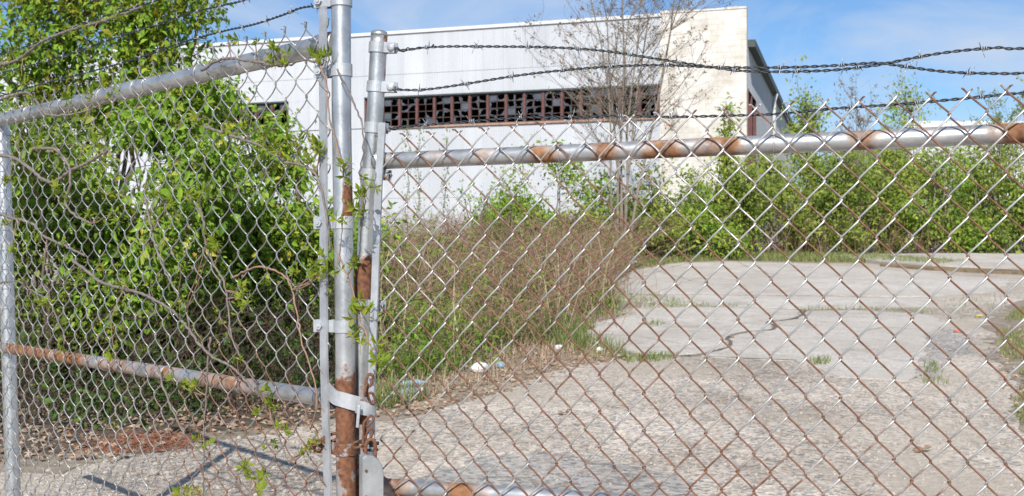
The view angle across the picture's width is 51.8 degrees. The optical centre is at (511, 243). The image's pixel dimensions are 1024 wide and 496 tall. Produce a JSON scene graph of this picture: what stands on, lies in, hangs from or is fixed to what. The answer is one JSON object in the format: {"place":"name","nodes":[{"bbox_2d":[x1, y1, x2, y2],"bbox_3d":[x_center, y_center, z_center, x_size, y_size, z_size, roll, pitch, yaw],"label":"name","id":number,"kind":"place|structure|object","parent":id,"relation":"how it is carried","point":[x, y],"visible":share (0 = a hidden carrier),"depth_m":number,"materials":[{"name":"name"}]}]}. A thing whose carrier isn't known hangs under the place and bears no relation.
{"place":"outdoors","nodes":[
{"label":"outdoors","id":0,"kind":"place"},
{"bbox_2d":[376,304,622,409],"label":"dry grass","id":1,"kind":"structure","parent":0,"point":[504,358],"depth_m":10.49,"materials":[{"name":"plant"}]},
{"bbox_2d":[377,257,632,382],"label":"weedy grass","id":2,"kind":"structure","parent":0,"point":[411,359],"depth_m":11.83,"materials":[{"name":"plant"}]},
{"bbox_2d":[0,235,1023,495],"bbox_3d":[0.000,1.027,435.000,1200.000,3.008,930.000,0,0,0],"label":"ground","id":3,"kind":"structure","parent":0,"point":[858,279],"depth_m":8.07,"materials":[{"name":"grey concrete"}]},
{"bbox_2d":[62,427,216,455],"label":"pine needles","id":4,"kind":"object","parent":3,"relation":"on","point":[182,439],"visible":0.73,"depth_m":6.86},
{"bbox_2d":[0,0,356,495],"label":"chain link fence","id":5,"kind":"object","parent":3,"relation":"on","point":[337,38],"visible":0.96,"depth_m":3.04,"materials":[{"name":"metal"}]},
{"bbox_2d":[0,269,65,353],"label":"creeper vine","id":6,"kind":"object","parent":5,"relation":"attached to","point":[44,299],"visible":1,"depth_m":3.89,"materials":[{"name":"green plant"}]},
{"bbox_2d":[0,212,85,267],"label":"creeper vine","id":7,"kind":"object","parent":5,"relation":"attached to","point":[41,259],"visible":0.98,"depth_m":3.91,"materials":[{"name":"green plant"}]},
{"bbox_2d":[0,124,108,199],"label":"creeper vine","id":8,"kind":"object","parent":5,"relation":"attached to","point":[55,184],"visible":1,"depth_m":3.77,"materials":[{"name":"brown plant"}]},
{"bbox_2d":[0,86,120,121],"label":"creeper vine","id":9,"kind":"object","parent":5,"relation":"attached to","point":[65,96],"visible":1,"depth_m":3.69,"materials":[{"name":"green plant"}]},
{"bbox_2d":[0,5,142,85],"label":"creeper vine","id":10,"kind":"object","parent":5,"relation":"attached to","point":[117,16],"visible":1,"depth_m":3.80,"materials":[{"name":"green plant"}]},
{"bbox_2d":[32,135,123,224],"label":"creeper vine","id":11,"kind":"object","parent":5,"relation":"attached to","point":[41,147],"visible":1,"depth_m":3.71,"materials":[{"name":"brown plant"}]},
{"bbox_2d":[0,0,157,56],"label":"barbed wire","id":12,"kind":"object","parent":5,"relation":"attached to","point":[88,21],"visible":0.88,"depth_m":3.70,"materials":[{"name":"metal"}]},
{"bbox_2d":[0,0,245,75],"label":"barbed wire","id":13,"kind":"object","parent":5,"relation":"attached to","point":[124,35],"visible":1,"depth_m":3.49,"materials":[{"name":"metal"}]},
{"bbox_2d":[0,3,317,96],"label":"barbed wire","id":14,"kind":"object","parent":5,"relation":"attached to","point":[289,12],"visible":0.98,"depth_m":3.25,"materials":[{"name":"metal"}]},
{"bbox_2d":[71,258,254,392],"bbox_3d":[-1.131,0.224,3.251,0.060,0.355,1.232,0,0,-44],"label":"creeper vine","id":15,"kind":"object","parent":5,"relation":"attached to","point":[105,283],"visible":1,"depth_m":3.35,"materials":[{"name":"brown plant"}]},
{"bbox_2d":[144,189,211,336],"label":"creeper vine","id":16,"kind":"object","parent":5,"relation":"attached to","point":[168,198],"visible":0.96,"depth_m":3.15,"materials":[{"name":"green plant"}]},
{"bbox_2d":[163,337,211,495],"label":"creeper vine","id":17,"kind":"object","parent":5,"relation":"attached to","point":[194,384],"visible":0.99,"depth_m":3.04,"materials":[{"name":"green plant"}]},
{"bbox_2d":[157,366,269,495],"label":"creeper vine","id":18,"kind":"object","parent":5,"relation":"attached to","point":[261,486],"visible":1,"depth_m":2.88,"materials":[{"name":"green plant"}]},
{"bbox_2d":[183,182,254,376],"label":"creeper vine","id":19,"kind":"object","parent":5,"relation":"attached to","point":[214,243],"visible":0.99,"depth_m":2.93,"materials":[{"name":"green plant"}]},
{"bbox_2d":[172,109,330,252],"bbox_3d":[-0.743,-0.179,2.843,0.809,0.404,0.079,0,0,45],"label":"creeper vine","id":20,"kind":"object","parent":5,"relation":"attached to","point":[315,141],"visible":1,"depth_m":2.70,"materials":[{"name":"green plant"}]},
{"bbox_2d":[200,32,334,71],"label":"creeper vine","id":21,"kind":"object","parent":5,"relation":"attached to","point":[320,54],"visible":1,"depth_m":2.71,"materials":[{"name":"green plant"}]},
{"bbox_2d":[231,247,335,429],"bbox_3d":[-0.613,0.235,2.713,0.053,0.458,0.514,0,0,-44],"label":"creeper vine","id":22,"kind":"object","parent":5,"relation":"attached to","point":[312,273],"visible":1,"depth_m":2.61,"materials":[{"name":"green plant"}]},
{"bbox_2d":[251,380,322,463],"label":"creeper vine","id":23,"kind":"object","parent":5,"relation":"attached to","point":[267,402],"visible":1,"depth_m":2.72,"materials":[{"name":"green plant"}]},
{"bbox_2d":[319,64,352,264],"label":"creeper vine","id":24,"kind":"object","parent":5,"relation":"attached to","point":[341,163],"visible":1,"depth_m":2.49,"materials":[{"name":"green plant"}]},
{"bbox_2d":[328,382,375,427],"bbox_3d":[-0.388,0.387,2.566,0.069,0.096,0.161,0,0,-39],"label":"gate latch","id":25,"kind":"object","parent":5,"relation":"attached to","point":[348,401],"visible":0.99,"depth_m":2.56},
{"bbox_2d":[351,373,376,448],"bbox_3d":[-0.350,0.400,2.515,0.046,0.184,0.054,0,0,-43],"label":"rusty chain","id":26,"kind":"object","parent":25,"relation":"hanging from","point":[366,393],"visible":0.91,"depth_m":2.50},
{"bbox_2d":[359,437,383,495],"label":"padlock","id":27,"kind":"object","parent":26,"relation":"hanging from","point":[371,478],"visible":1,"depth_m":2.45,"materials":[{"name":"metal"}]},
{"bbox_2d":[335,68,382,223],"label":"creeper vine","id":28,"kind":"object","parent":5,"relation":"attached to","point":[360,191],"visible":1,"depth_m":2.48,"materials":[{"name":"green plant"}]},
{"bbox_2d":[332,253,396,375],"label":"creeper vine","id":29,"kind":"object","parent":5,"relation":"attached to","point":[355,307],"visible":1,"depth_m":2.39,"materials":[{"name":"green plant"}]},
{"bbox_2d":[25,433,335,495],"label":"loose gravel","id":30,"kind":"structure","parent":3,"relation":"on","point":[195,482],"depth_m":6.25,"materials":[{"name":"gravel"}]},
{"bbox_2d":[0,6,795,252],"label":"warehouse","id":31,"kind":"structure","parent":3,"relation":"on","point":[725,33],"depth_m":40.07,"materials":[{"name":"white"}]},
{"bbox_2d":[384,98,397,126],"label":"window","id":32,"kind":"structure","parent":31,"relation":"in","point":[387,102],"depth_m":41.32,"materials":[{"name":"grey glass"}]},
{"bbox_2d":[401,97,415,125],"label":"window","id":33,"kind":"structure","parent":31,"relation":"in","point":[402,104],"depth_m":41.05,"materials":[{"name":"grey glass"}]},
{"bbox_2d":[418,97,432,124],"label":"window","id":34,"kind":"structure","parent":31,"relation":"in","point":[430,119],"depth_m":40.84,"materials":[{"name":"grey glass"}]},
{"bbox_2d":[435,96,450,124],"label":"window","id":35,"kind":"structure","parent":31,"relation":"in","point":[446,99],"depth_m":40.61,"materials":[{"name":"grey glass"}]},
{"bbox_2d":[453,95,468,123],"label":"window","id":36,"kind":"structure","parent":31,"relation":"in","point":[464,105],"depth_m":40.39,"materials":[{"name":"grey glass"}]},
{"bbox_2d":[471,94,486,123],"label":"window","id":37,"kind":"structure","parent":31,"relation":"in","point":[478,100],"depth_m":40.20,"materials":[{"name":"grey glass"}]},
{"bbox_2d":[489,93,504,122],"bbox_3d":[-0.565,-5.125,39.971,0.640,1.106,0.040,0,0,18],"label":"window","id":38,"kind":"structure","parent":31,"relation":"in","point":[492,97],"depth_m":39.97,"materials":[{"name":"grey glass"}]},
{"bbox_2d":[507,93,522,121],"bbox_3d":[0.129,-5.125,39.749,0.640,1.106,0.040,0,0,18],"label":"window","id":39,"kind":"structure","parent":31,"relation":"in","point":[511,110],"depth_m":39.76,"materials":[{"name":"grey glass"}]},
{"bbox_2d":[526,92,541,121],"bbox_3d":[0.823,-5.125,39.528,0.640,1.106,0.040,0,0,18],"label":"window","id":40,"kind":"structure","parent":31,"relation":"in","point":[537,96],"depth_m":39.52,"materials":[{"name":"grey glass"}]},
{"bbox_2d":[544,91,560,120],"bbox_3d":[1.516,-5.125,39.307,0.640,1.106,0.040,0,0,18],"label":"window","id":41,"kind":"structure","parent":31,"relation":"in","point":[555,101],"depth_m":39.29,"materials":[{"name":"grey glass"}]},
{"bbox_2d":[563,90,579,119],"bbox_3d":[2.210,-5.125,39.086,0.640,1.106,0.040,0,0,18],"label":"window","id":42,"kind":"structure","parent":31,"relation":"in","point":[564,104],"depth_m":39.09,"materials":[{"name":"grey glass"}]},
{"bbox_2d":[582,89,598,119],"bbox_3d":[2.904,-5.125,38.864,0.640,1.106,0.040,0,0,18],"label":"window","id":43,"kind":"structure","parent":31,"relation":"in","point":[592,91],"depth_m":38.85,"materials":[{"name":"grey glass"}]},
{"bbox_2d":[641,87,657,115],"bbox_3d":[4.985,-5.125,38.200,0.640,1.106,0.040,0,0,18],"label":"window","id":44,"kind":"structure","parent":31,"relation":"in","point":[651,93],"depth_m":38.19,"materials":[{"name":"grey glass"}]},
{"bbox_2d":[0,250,842,474],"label":"soil bed","id":45,"kind":"object","parent":3,"relation":"on","point":[381,417],"visible":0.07,"depth_m":8.47,"materials":[{"name":"brown soil"}]},
{"bbox_2d":[0,83,141,394],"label":"leafy shrub","id":46,"kind":"object","parent":45,"relation":"on","point":[64,224],"visible":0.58,"depth_m":8.53,"materials":[{"name":"green plant"}]},
{"bbox_2d":[0,0,249,317],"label":"leafy tree","id":47,"kind":"object","parent":45,"relation":"on","point":[147,40],"visible":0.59,"depth_m":12.71,"materials":[{"name":"green plant"}]},
{"bbox_2d":[0,285,334,433],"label":"ground ivy","id":48,"kind":"object","parent":45,"relation":"on","point":[175,396],"visible":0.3,"depth_m":8.14,"materials":[{"name":"green plant"}]},
{"bbox_2d":[0,279,335,456],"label":"humus bed","id":49,"kind":"object","parent":45,"relation":"on","point":[223,427],"visible":0.01,"depth_m":7.68,"materials":[{"name":"soil"}]},
{"bbox_2d":[19,55,284,384],"bbox_3d":[-3.187,-0.101,9.314,2.613,3.138,2.605,0,0,0],"label":"leafy shrub","id":50,"kind":"object","parent":49,"relation":"on","point":[221,176],"visible":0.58,"depth_m":8.90,"materials":[{"name":"green plant"}]},
{"bbox_2d":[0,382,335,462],"bbox_3d":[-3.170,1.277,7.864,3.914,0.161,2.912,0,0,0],"label":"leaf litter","id":51,"kind":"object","parent":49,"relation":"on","point":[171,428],"visible":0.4,"depth_m":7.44,"materials":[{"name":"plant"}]},
{"bbox_2d":[0,257,445,430],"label":"dead undergrowth","id":52,"kind":"object","parent":49,"relation":"on","point":[193,350],"visible":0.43,"depth_m":8.27,"materials":[{"name":"plant"}]},
{"bbox_2d":[167,75,398,367],"bbox_3d":[-2.231,-0.249,10.566,2.455,3.054,2.349,0,0,-35],"label":"leafy shrub","id":53,"kind":"object","parent":45,"relation":"on","point":[296,240],"visible":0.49,"depth_m":10.04,"materials":[{"name":"green plant"}]},
{"bbox_2d":[308,200,412,317],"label":"leafy shrub","id":54,"kind":"object","parent":45,"relation":"on","point":[399,237],"visible":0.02,"depth_m":13.66,"materials":[{"name":"green plant"}]},
{"bbox_2d":[389,387,423,400],"bbox_3d":[-0.851,1.218,8.569,0.309,0.103,0.089,0,0,-40],"label":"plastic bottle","id":55,"kind":"object","parent":45,"relation":"on","point":[406,391],"visible":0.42,"depth_m":8.52,"materials":[{"name":"white"}]},
{"bbox_2d":[390,205,458,291],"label":"bush","id":56,"kind":"object","parent":45,"relation":"on","point":[434,227],"visible":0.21,"depth_m":17.95,"materials":[{"name":"brown plant"}]},
{"bbox_2d":[376,264,521,382],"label":"broadleaf weeds","id":57,"kind":"object","parent":45,"relation":"on","point":[441,321],"visible":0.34,"depth_m":10.93,"materials":[{"name":"green plant"}]},
{"bbox_2d":[435,179,503,274],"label":"green bush","id":58,"kind":"object","parent":45,"relation":"on","point":[483,210],"visible":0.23,"depth_m":23.22,"materials":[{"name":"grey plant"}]},
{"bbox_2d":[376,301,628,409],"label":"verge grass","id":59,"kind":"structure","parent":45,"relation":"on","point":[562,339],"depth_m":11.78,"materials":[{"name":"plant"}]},
{"bbox_2d":[377,212,632,363],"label":"tall dry stalks","id":60,"kind":"object","parent":45,"relation":"on","point":[493,270],"visible":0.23,"depth_m":14.17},
{"bbox_2d":[376,343,636,415],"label":"leaf litter","id":61,"kind":"object","parent":45,"relation":"on","point":[601,358],"visible":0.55,"depth_m":9.53,"materials":[{"name":"plant"}]},
{"bbox_2d":[479,173,540,271],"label":"green bush","id":62,"kind":"object","parent":45,"relation":"on","point":[511,211],"visible":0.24,"depth_m":21.00,"materials":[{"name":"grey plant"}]},
{"bbox_2d":[378,221,646,380],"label":"leafy weeds","id":63,"kind":"object","parent":45,"relation":"on","point":[474,293],"visible":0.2,"depth_m":13.36,"materials":[{"name":"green plant"}]},
{"bbox_2d":[299,191,751,376],"bbox_3d":[-0.282,0.014,21.221,10.591,2.461,23.987,0,0,0],"label":"bramble thicket","id":64,"kind":"object","parent":45,"relation":"on","point":[575,267],"visible":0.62,"depth_m":15.71,"materials":[{"name":"plant"}]},
{"bbox_2d":[456,134,618,260],"bbox_3d":[0.357,-0.789,25.077,4.332,3.645,2.935,0,0,0],"label":"green bush","id":65,"kind":"object","parent":45,"relation":"on","point":[538,207],"visible":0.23,"depth_m":24.99,"materials":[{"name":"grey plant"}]},
{"bbox_2d":[558,202,595,253],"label":"green bush","id":66,"kind":"object","parent":45,"relation":"on","point":[573,220],"visible":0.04,"depth_m":26.95,"materials":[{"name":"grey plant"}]},
{"bbox_2d":[568,188,642,267],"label":"green bush","id":67,"kind":"object","parent":45,"relation":"on","point":[594,213],"visible":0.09,"depth_m":27.39,"materials":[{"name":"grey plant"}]},
{"bbox_2d":[547,164,670,256],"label":"green bush","id":68,"kind":"object","parent":45,"relation":"on","point":[629,217],"visible":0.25,"depth_m":30.59,"materials":[{"name":"green plant"}]},
{"bbox_2d":[513,0,735,260],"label":"bare tree","id":69,"kind":"object","parent":45,"relation":"on","point":[621,104],"visible":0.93,"depth_m":28.63,"materials":[{"name":"brown plant"}]},
{"bbox_2d":[597,158,692,257],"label":"green bush","id":70,"kind":"object","parent":45,"relation":"on","point":[655,206],"visible":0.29,"depth_m":31.25,"materials":[{"name":"green plant"}]},
{"bbox_2d":[624,156,762,259],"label":"green bush","id":71,"kind":"object","parent":45,"relation":"on","point":[709,230],"visible":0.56,"depth_m":32.51,"materials":[{"name":"green plant"}]},
{"bbox_2d":[704,92,751,252],"bbox_3d":[6.951,-2.200,33.949,1.610,5.373,1.409,0,0,0],"label":"young tree","id":72,"kind":"object","parent":45,"relation":"on","point":[726,133],"visible":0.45,"depth_m":33.81,"materials":[{"name":"green plant"}]},
{"bbox_2d":[679,154,807,253],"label":"green bush","id":73,"kind":"object","parent":45,"relation":"on","point":[748,185],"visible":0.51,"depth_m":33.50,"materials":[{"name":"green plant"}]},
{"bbox_2d":[552,184,1023,257],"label":"thicket undergrowth","id":74,"kind":"object","parent":45,"relation":"on","point":[825,248],"visible":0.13,"depth_m":35.17,"materials":[{"name":"plant"}]},
{"bbox_2d":[618,249,962,267],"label":"verge grass","id":75,"kind":"structure","parent":45,"relation":"on","point":[798,256],"depth_m":31.30,"materials":[{"name":"plant"}]},
{"bbox_2d":[560,343,657,360],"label":"joint grass","id":76,"kind":"structure","parent":3,"relation":"on","point":[616,355],"depth_m":11.06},
{"bbox_2d":[621,349,676,362],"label":"joint grass","id":77,"kind":"structure","parent":3,"relation":"on","point":[649,354],"depth_m":10.91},
{"bbox_2d":[616,291,761,307],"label":"joint grass","id":78,"kind":"structure","parent":3,"relation":"on","point":[650,304],"depth_m":17.27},
{"bbox_2d":[727,153,831,250],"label":"green bush","id":79,"kind":"object","parent":3,"relation":"on","point":[788,196],"visible":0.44,"depth_m":35.64,"materials":[{"name":"green plant"}]},
{"bbox_2d":[776,119,826,214],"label":"green bush","id":80,"kind":"object","parent":3,"relation":"on","point":[794,181],"visible":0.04,"depth_m":50.03,"materials":[{"name":"green plant"}]},
{"bbox_2d":[774,55,836,226],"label":"young tree","id":81,"kind":"object","parent":3,"relation":"on","point":[811,122],"visible":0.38,"depth_m":41.74,"materials":[{"name":"green plant"}]},
{"bbox_2d":[773,152,864,253],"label":"green bush","id":82,"kind":"object","parent":3,"relation":"on","point":[813,165],"visible":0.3,"depth_m":36.83,"materials":[{"name":"green plant"}]},
{"bbox_2d":[796,150,907,253],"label":"green bush","id":83,"kind":"object","parent":3,"relation":"on","point":[828,194],"visible":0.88,"depth_m":35.39,"materials":[{"name":"green plant"}]},
{"bbox_2d":[820,70,903,225],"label":"bare tree","id":84,"kind":"object","parent":3,"relation":"on","point":[860,119],"visible":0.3,"depth_m":47.87,"materials":[{"name":"green plant"}]},
{"bbox_2d":[822,148,951,239],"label":"green bush","id":85,"kind":"object","parent":3,"relation":"on","point":[877,162],"visible":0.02,"depth_m":50.71,"materials":[{"name":"green plant"}]},
{"bbox_2d":[848,95,934,253],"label":"green bush","id":86,"kind":"object","parent":3,"relation":"on","point":[903,182],"visible":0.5,"depth_m":36.60,"materials":[{"name":"green plant"}]},
{"bbox_2d":[857,53,942,246],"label":"young tree","id":87,"kind":"object","parent":3,"relation":"on","point":[909,108],"visible":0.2,"depth_m":42.88,"materials":[{"name":"green plant"}]},
{"bbox_2d":[843,121,1023,234],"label":"building","id":88,"kind":"structure","parent":3,"relation":"on","point":[935,123],"depth_m":72.00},
{"bbox_2d":[920,357,948,384],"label":"joint grass","id":89,"kind":"structure","parent":3,"relation":"on","point":[935,367],"depth_m":9.99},
{"bbox_2d":[892,147,981,251],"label":"green bush","id":90,"kind":"object","parent":3,"relation":"on","point":[918,169],"visible":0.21,"depth_m":38.44,"materials":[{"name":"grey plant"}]},
{"bbox_2d":[875,121,1006,253],"bbox_3d":[14.324,-1.716,35.658,3.906,5.044,3.449,0,0,0],"label":"green bush","id":91,"kind":"object","parent":3,"relation":"on","point":[967,243],"visible":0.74,"depth_m":35.53,"materials":[{"name":"green plant"}]},
{"bbox_2d":[912,146,985,219],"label":"green bush","id":92,"kind":"object","parent":3,"relation":"on","point":[962,154],"visible":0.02,"depth_m":49.83,"materials":[{"name":"green plant"}]},
{"bbox_2d":[881,262,1023,274],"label":"kerb strip","id":93,"kind":"object","parent":3,"relation":"on","point":[967,270],"visible":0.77,"depth_m":26.23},
{"bbox_2d":[914,117,1023,252],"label":"green bush","id":94,"kind":"object","parent":3,"relation":"on","point":[986,166],"visible":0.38,"depth_m":36.95,"materials":[{"name":"green plant"}]},
{"bbox_2d":[941,295,1007,318],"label":"joint grass","id":95,"kind":"structure","parent":3,"relation":"on","point":[978,305],"depth_m":16.41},
{"bbox_2d":[947,145,1004,228],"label":"green bush","id":96,"kind":"object","parent":3,"relation":"on","point":[974,175],"visible":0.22,"depth_m":39.06,"materials":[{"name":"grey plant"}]},
{"bbox_2d":[953,75,1023,248],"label":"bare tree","id":97,"kind":"object","parent":3,"relation":"on","point":[997,118],"visible":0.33,"depth_m":39.81,"materials":[{"name":"green plant"}]},
{"bbox_2d":[968,144,1023,253],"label":"green bush","id":98,"kind":"object","parent":3,"relation":"on","point":[1007,227],"visible":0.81,"depth_m":34.83,"materials":[{"name":"green plant"}]},
{"bbox_2d":[980,300,1023,431],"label":"soil bed","id":99,"kind":"object","parent":3,"relation":"on","point":[998,320],"visible":0.56,"depth_m":12.41,"materials":[{"name":"brown soil"}]},
{"bbox_2d":[987,322,1023,411],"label":"leaf litter","id":100,"kind":"object","parent":99,"relation":"on","point":[1014,375],"visible":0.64,"depth_m":10.51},
{"bbox_2d":[997,306,1023,422],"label":"edge grass","id":101,"kind":"structure","parent":99,"relation":"on","point":[1014,314],"depth_m":11.78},
{"bbox_3d":[1.761,0.421,1.806,0.143,2.241,0.087,0,0,0],"label":"hinge post","id":102,"kind":"object","parent":3,"relation":"on","visible":0},
{"bbox_2d":[354,30,1023,495],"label":"chain link gate","id":103,"kind":"structure","parent":102,"relation":"attached to","point":[378,162],"depth_m":2.35,"materials":[{"name":"metal"}]},
{"bbox_2d":[389,89,1023,131],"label":"barbed wire","id":104,"kind":"object","parent":103,"relation":"attached to","point":[671,117],"visible":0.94,"depth_m":2.33,"materials":[{"name":"metal"}]},
{"bbox_2d":[393,57,1023,95],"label":"barbed wire","id":105,"kind":"object","parent":103,"relation":"attached to","point":[780,68],"visible":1,"depth_m":2.31,"materials":[{"name":"metal"}]},
{"bbox_2d":[395,40,1023,77],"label":"barbed wire","id":106,"kind":"object","parent":103,"relation":"attached to","point":[795,71],"visible":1,"depth_m":2.31,"materials":[{"name":"metal"}]},
{"bbox_2d":[0,0,1023,227],"label":"sky","id":107,"kind":"structure","parent":0,"point":[823,31],"materials":[{"name":"blue"}]},
{"bbox_2d":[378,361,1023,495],"bbox_3d":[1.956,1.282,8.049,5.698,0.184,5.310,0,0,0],"label":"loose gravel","id":108,"kind":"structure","parent":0,"point":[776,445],"depth_m":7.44,"materials":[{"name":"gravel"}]},
{"bbox_2d":[809,352,831,364],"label":"joint grass","id":109,"kind":"structure","parent":0,"point":[817,359],"depth_m":10.57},
{"bbox_2d":[800,304,933,313],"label":"joint grass","id":110,"kind":"structure","parent":0,"point":[900,309],"depth_m":16.12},
{"bbox_2d":[835,253,1023,269],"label":"pavement","id":111,"kind":"structure","parent":0,"point":[987,260],"depth_m":29.69,"materials":[{"name":"grey concrete"}]},
{"bbox_2d":[918,327,969,378],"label":"loose gravel","id":112,"kind":"structure","parent":0,"point":[941,352],"depth_m":11.58,"materials":[{"name":"gravel"}]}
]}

